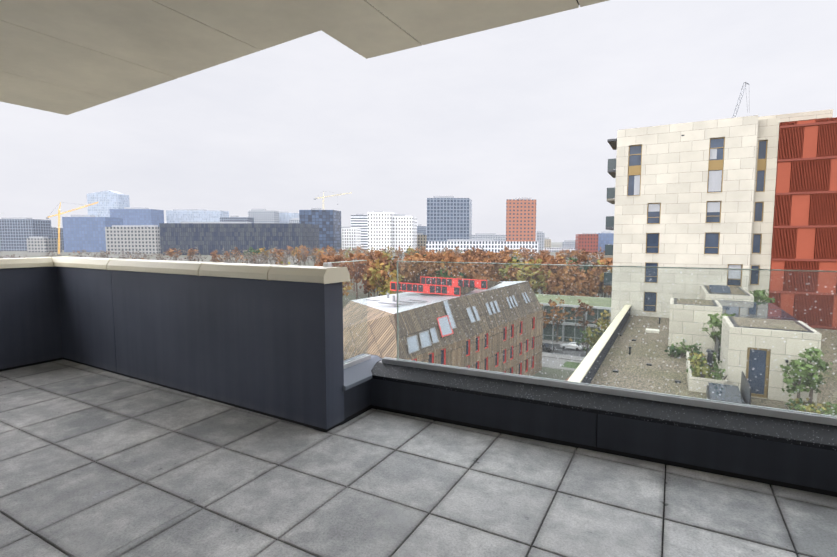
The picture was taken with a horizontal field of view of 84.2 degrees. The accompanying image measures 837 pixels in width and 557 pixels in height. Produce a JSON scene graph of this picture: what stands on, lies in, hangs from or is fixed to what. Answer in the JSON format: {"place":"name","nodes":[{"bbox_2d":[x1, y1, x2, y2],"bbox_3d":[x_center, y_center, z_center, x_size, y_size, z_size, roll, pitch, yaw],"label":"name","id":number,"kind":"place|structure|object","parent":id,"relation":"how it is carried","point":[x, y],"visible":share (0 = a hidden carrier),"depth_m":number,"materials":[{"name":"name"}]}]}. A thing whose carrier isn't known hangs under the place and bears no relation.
{"place":"outdoors","nodes":[
{"label":"outdoors","id":0,"kind":"place"},
{"bbox_2d":[0,266,343,432],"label":"terrace parapet walls","id":1,"kind":"structure","parent":0,"point":[272,348],"depth_m":3.87,"materials":[{"name":"grey metal"}]},
{"bbox_2d":[0,256,349,283],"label":"terrace coping","id":2,"kind":"object","parent":1,"relation":"on","point":[313,274],"visible":1,"depth_m":3.76,"materials":[{"name":"beige stone"}]},
{"bbox_2d":[0,0,607,114],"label":"ceiling","id":3,"kind":"structure","parent":0,"point":[65,57],"depth_m":3.31,"materials":[{"name":"beige paint"}]},
{"bbox_2d":[0,242,611,379],"bbox_3d":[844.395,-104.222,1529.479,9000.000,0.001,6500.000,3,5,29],"label":"ground","id":4,"kind":"structure","parent":0,"point":[208,259],"depth_m":580.98,"materials":[{"name":"plant"}]},
{"bbox_2d":[46,202,98,253],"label":"construction crane","id":5,"kind":"object","parent":4,"relation":"on","point":[59,213],"visible":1,"depth_m":780.21,"materials":[{"name":"orange"}]},
{"bbox_2d":[0,217,253,250],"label":"buildings","id":6,"kind":"structure","parent":4,"relation":"on","point":[15,234],"depth_m":977.19,"materials":[{"name":"grey concrete"}]},
{"bbox_2d":[0,248,331,265],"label":"trees","id":7,"kind":"object","parent":4,"relation":"on","point":[262,260],"visible":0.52,"depth_m":323.59,"materials":[{"name":"brown plant"}]},
{"bbox_2d":[87,194,298,222],"bbox_3d":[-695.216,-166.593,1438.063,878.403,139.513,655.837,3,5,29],"label":"buildings","id":8,"kind":"structure","parent":4,"relation":"on","point":[103,205],"depth_m":1279.20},
{"bbox_2d":[88,190,123,194],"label":"skyline dome and crown","id":9,"kind":"structure","parent":8,"relation":"on","point":[108,192],"depth_m":1175.03},
{"bbox_2d":[159,223,319,254],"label":"navy skyline","id":10,"kind":"object","parent":4,"relation":"on","point":[206,238],"visible":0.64,"depth_m":713.04},
{"bbox_2d":[80,246,471,261],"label":"trees","id":11,"kind":"object","parent":4,"relation":"on","point":[227,254],"visible":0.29,"depth_m":576.59,"materials":[{"name":"brown plant"}]},
{"bbox_2d":[1,196,610,241],"bbox_3d":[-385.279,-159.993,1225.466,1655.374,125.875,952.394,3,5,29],"label":"skyline roof plant","id":12,"kind":"object","parent":4,"relation":"on","point":[298,218],"visible":0.46,"depth_m":891.31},
{"bbox_2d":[26,211,597,253],"bbox_3d":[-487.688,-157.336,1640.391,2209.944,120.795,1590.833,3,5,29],"label":"skyline","id":13,"kind":"structure","parent":4,"relation":"on","point":[387,229]},
{"bbox_2d":[299,210,341,251],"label":"dark glass skyline","id":14,"kind":"object","parent":4,"relation":"on","point":[328,222],"visible":0.5,"depth_m":897.77},
{"bbox_2d":[313,191,351,209],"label":"construction crane","id":15,"kind":"object","parent":4,"relation":"on","point":[323,197],"visible":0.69,"depth_m":944.05,"materials":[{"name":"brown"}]},
{"bbox_2d":[62,209,613,251],"bbox_3d":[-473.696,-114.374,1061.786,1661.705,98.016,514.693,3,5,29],"label":"buildings","id":16,"kind":"structure","parent":4,"relation":"on","point":[87,234],"depth_m":883.74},
{"bbox_2d":[351,215,367,249],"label":"building","id":17,"kind":"structure","parent":4,"relation":"on","point":[359,222],"depth_m":1098.17,"materials":[{"name":"white concrete"}]},
{"bbox_2d":[279,258,466,295],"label":"park trees","id":18,"kind":"object","parent":4,"relation":"on","point":[380,286],"visible":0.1,"depth_m":142.99,"materials":[{"name":"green plant"}]},
{"bbox_2d":[163,245,604,269],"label":"park trees","id":19,"kind":"object","parent":4,"relation":"on","point":[524,254],"visible":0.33,"depth_m":420.93,"materials":[{"name":"brown plant"}]},
{"bbox_2d":[343,281,542,375],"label":"building","id":20,"kind":"structure","parent":4,"relation":"on","point":[381,327],"depth_m":62.13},
{"bbox_2d":[351,276,524,313],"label":"roof","id":21,"kind":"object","parent":20,"relation":"attached to","point":[387,303],"visible":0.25,"depth_m":67.37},
{"bbox_2d":[407,292,530,353],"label":"windows","id":22,"kind":"structure","parent":20,"relation":"in","point":[445,324],"depth_m":58.15,"materials":[{"name":"glass"}]},
{"bbox_2d":[417,198,471,240],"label":"high-rise building","id":23,"kind":"structure","parent":4,"relation":"on","point":[449,218],"depth_m":805.41,"materials":[{"name":"grey concrete"}]},
{"bbox_2d":[315,247,612,299],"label":"park trees","id":24,"kind":"object","parent":4,"relation":"on","point":[479,256],"visible":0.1,"depth_m":162.51,"materials":[{"name":"brown plant"}]},
{"bbox_2d":[417,235,550,249],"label":"buildings","id":25,"kind":"structure","parent":4,"relation":"on","point":[421,240],"depth_m":902.16,"materials":[{"name":"white"}]},
{"bbox_2d":[426,241,574,254],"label":"low white skyline","id":26,"kind":"object","parent":4,"relation":"on","point":[490,246],"visible":0.4,"depth_m":704.31},
{"bbox_2d":[535,294,611,343],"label":"green roof pavilion","id":27,"kind":"structure","parent":4,"relation":"on","point":[595,303],"depth_m":106.68,"materials":[{"name":"grey"}]},
{"bbox_2d":[540,298,610,344],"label":"street trees","id":28,"kind":"object","parent":4,"relation":"on","point":[554,304],"depth_m":102.86,"materials":[{"name":"brown plant"}]},
{"bbox_2d":[576,320,609,355],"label":"street trees","id":29,"kind":"object","parent":4,"relation":"on","point":[595,336],"depth_m":85.02,"materials":[{"name":"green plant"}]},
{"bbox_2d":[611,115,757,322],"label":"cream tower","id":30,"kind":"structure","parent":4,"relation":"on","point":[684,194],"depth_m":43.65,"materials":[{"name":"beige stone"}]},
{"bbox_2d":[604,138,616,285],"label":"balconies","id":31,"kind":"structure","parent":30,"relation":"attached to","point":[611,171],"depth_m":47.28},
{"bbox_2d":[748,109,832,301],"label":"building wall","id":32,"kind":"structure","parent":30,"relation":"attached to","point":[764,188],"depth_m":41.69,"materials":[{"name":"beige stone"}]},
{"bbox_2d":[0,0,836,241],"label":"sky","id":33,"kind":"structure","parent":0,"point":[531,108],"materials":[{"name":"white"}]},
{"bbox_2d":[506,199,535,240],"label":"orange building","id":34,"kind":"structure","parent":0,"point":[520,219],"depth_m":758.61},
{"bbox_2d":[542,340,591,380],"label":"street","id":35,"kind":"structure","parent":0,"point":[574,363],"depth_m":92.16,"materials":[{"name":"grey asphalt"}]},
{"bbox_2d":[542,343,554,351],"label":"dark car","id":36,"kind":"object","parent":35,"relation":"on","point":[547,347],"depth_m":97.03,"materials":[{"name":"grey paint"}]},
{"bbox_2d":[560,342,582,350],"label":"white car","id":37,"kind":"object","parent":35,"relation":"on","point":[576,347],"depth_m":98.47,"materials":[{"name":"white paint"}]},
{"bbox_2d":[323,263,836,496],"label":"parapet","id":38,"kind":"structure","parent":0,"point":[791,449],"depth_m":2.86,"materials":[{"name":"black metal"}]},
{"bbox_2d":[332,261,836,417],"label":"glass railing","id":39,"kind":"object","parent":38,"relation":"on","point":[587,377],"visible":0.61,"depth_m":2.90,"materials":[{"name":"clear glass"}]},
{"bbox_2d":[536,468,665,556],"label":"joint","id":40,"kind":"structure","parent":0,"point":[663,515],"depth_m":2.27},
{"bbox_2d":[645,328,658,332],"bbox_3d":[19.126,4.278,37.886,1.000,0.220,0.700,3,5,29],"label":"roof pallet stack","id":41,"kind":"object","parent":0,"point":[649,331],"depth_m":37.68,"materials":[{"name":"beige"}]},
{"bbox_2d":[568,305,836,409],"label":"roof terrace","id":42,"kind":"structure","parent":0,"point":[650,353],"depth_m":27.84,"materials":[{"name":"grey gravel"}]},
{"bbox_2d":[619,317,659,353],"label":"roof vents","id":43,"kind":"object","parent":42,"relation":"on","point":[624,328],"depth_m":38.98,"materials":[{"name":"grey metal"}]},
{"bbox_2d":[613,339,680,382],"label":"roof drain covers","id":44,"kind":"object","parent":42,"relation":"on","point":[647,365],"depth_m":26.51,"materials":[{"name":"grey metal"}]},
{"bbox_2d":[668,298,722,356],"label":"pavilion","id":45,"kind":"structure","parent":42,"relation":"on","point":[698,317],"depth_m":30.11,"materials":[{"name":"beige stone"}]},
{"bbox_2d":[686,351,726,392],"bbox_3d":[15.642,5.080,25.387,1.580,0.740,6.000,3,5,29],"label":"planter","id":46,"kind":"object","parent":42,"relation":"on","point":[692,379],"depth_m":23.03,"materials":[{"name":"beige concrete"}]},
{"bbox_2d":[665,339,727,379],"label":"shrubs","id":47,"kind":"object","parent":46,"relation":"in","point":[696,364],"depth_m":25.27,"materials":[{"name":"green plant"}]},
{"bbox_2d":[706,349,713,367],"bbox_3d":[16.015,4.431,25.470,0.400,1.040,0.400,3,5,29],"label":"roof vent pipe","id":48,"kind":"object","parent":46,"relation":"on","point":[709,356],"depth_m":25.37,"materials":[{"name":"grey metal"}]},
{"bbox_2d":[700,285,753,328],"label":"pavilion","id":49,"kind":"structure","parent":42,"relation":"on","point":[741,291],"depth_m":36.23,"materials":[{"name":"beige stone"}]},
{"bbox_2d":[709,285,798,320],"bbox_3d":[22.466,1.696,31.483,3.800,1.070,15.120,3,5,29],"label":"roof","id":50,"kind":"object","parent":49,"relation":"on","point":[758,309],"depth_m":31.13,"materials":[{"name":"grey gravel"}]},
{"bbox_2d":[706,336,751,404],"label":"dark roof fixtures","id":51,"kind":"object","parent":42,"relation":"on","point":[722,392],"depth_m":21.26,"materials":[{"name":"grey metal"}]},
{"bbox_2d":[702,289,832,402],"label":"shrubs","id":52,"kind":"object","parent":42,"relation":"on","point":[793,364],"depth_m":20.46,"materials":[{"name":"green plant"}]},
{"bbox_2d":[720,316,821,405],"bbox_3d":[17.549,3.942,23.493,3.450,3.384,3.900,3,5,29],"label":"rooftop structure","id":53,"kind":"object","parent":42,"relation":"on","point":[781,324],"depth_m":22.13,"materials":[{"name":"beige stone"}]},
{"bbox_2d":[778,397,836,415],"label":"roof garden shrubs","id":54,"kind":"object","parent":42,"relation":"on","point":[811,409],"depth_m":19.60,"materials":[{"name":"green plant"}]},
{"bbox_2d":[732,82,748,117],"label":"crane","id":55,"kind":"object","parent":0,"point":[741,98],"visible":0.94,"depth_m":133.02,"materials":[{"name":"grey metal"}]},
{"bbox_2d":[769,117,836,329],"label":"terracotta building","id":56,"kind":"structure","parent":0,"point":[804,235],"depth_m":40.27,"materials":[{"name":"red"}]},
{"bbox_3d":[-0.858,-0.100,0.279,10.600,3.400,6.600,3,5,29],"label":"terrace","id":57,"kind":"object","parent":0,"visible":0},
{"bbox_2d":[0,359,836,556],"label":"terrace pavers","id":58,"kind":"object","parent":57,"relation":"on","point":[95,462],"visible":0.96,"depth_m":2.44,"materials":[{"name":"concrete"}]},
{"bbox_2d":[328,260,836,359],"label":"terrace glass edges","id":59,"kind":"object","parent":57,"relation":"on","point":[570,265],"visible":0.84,"depth_m":3.03,"materials":[{"name":"grey"}]}
]}

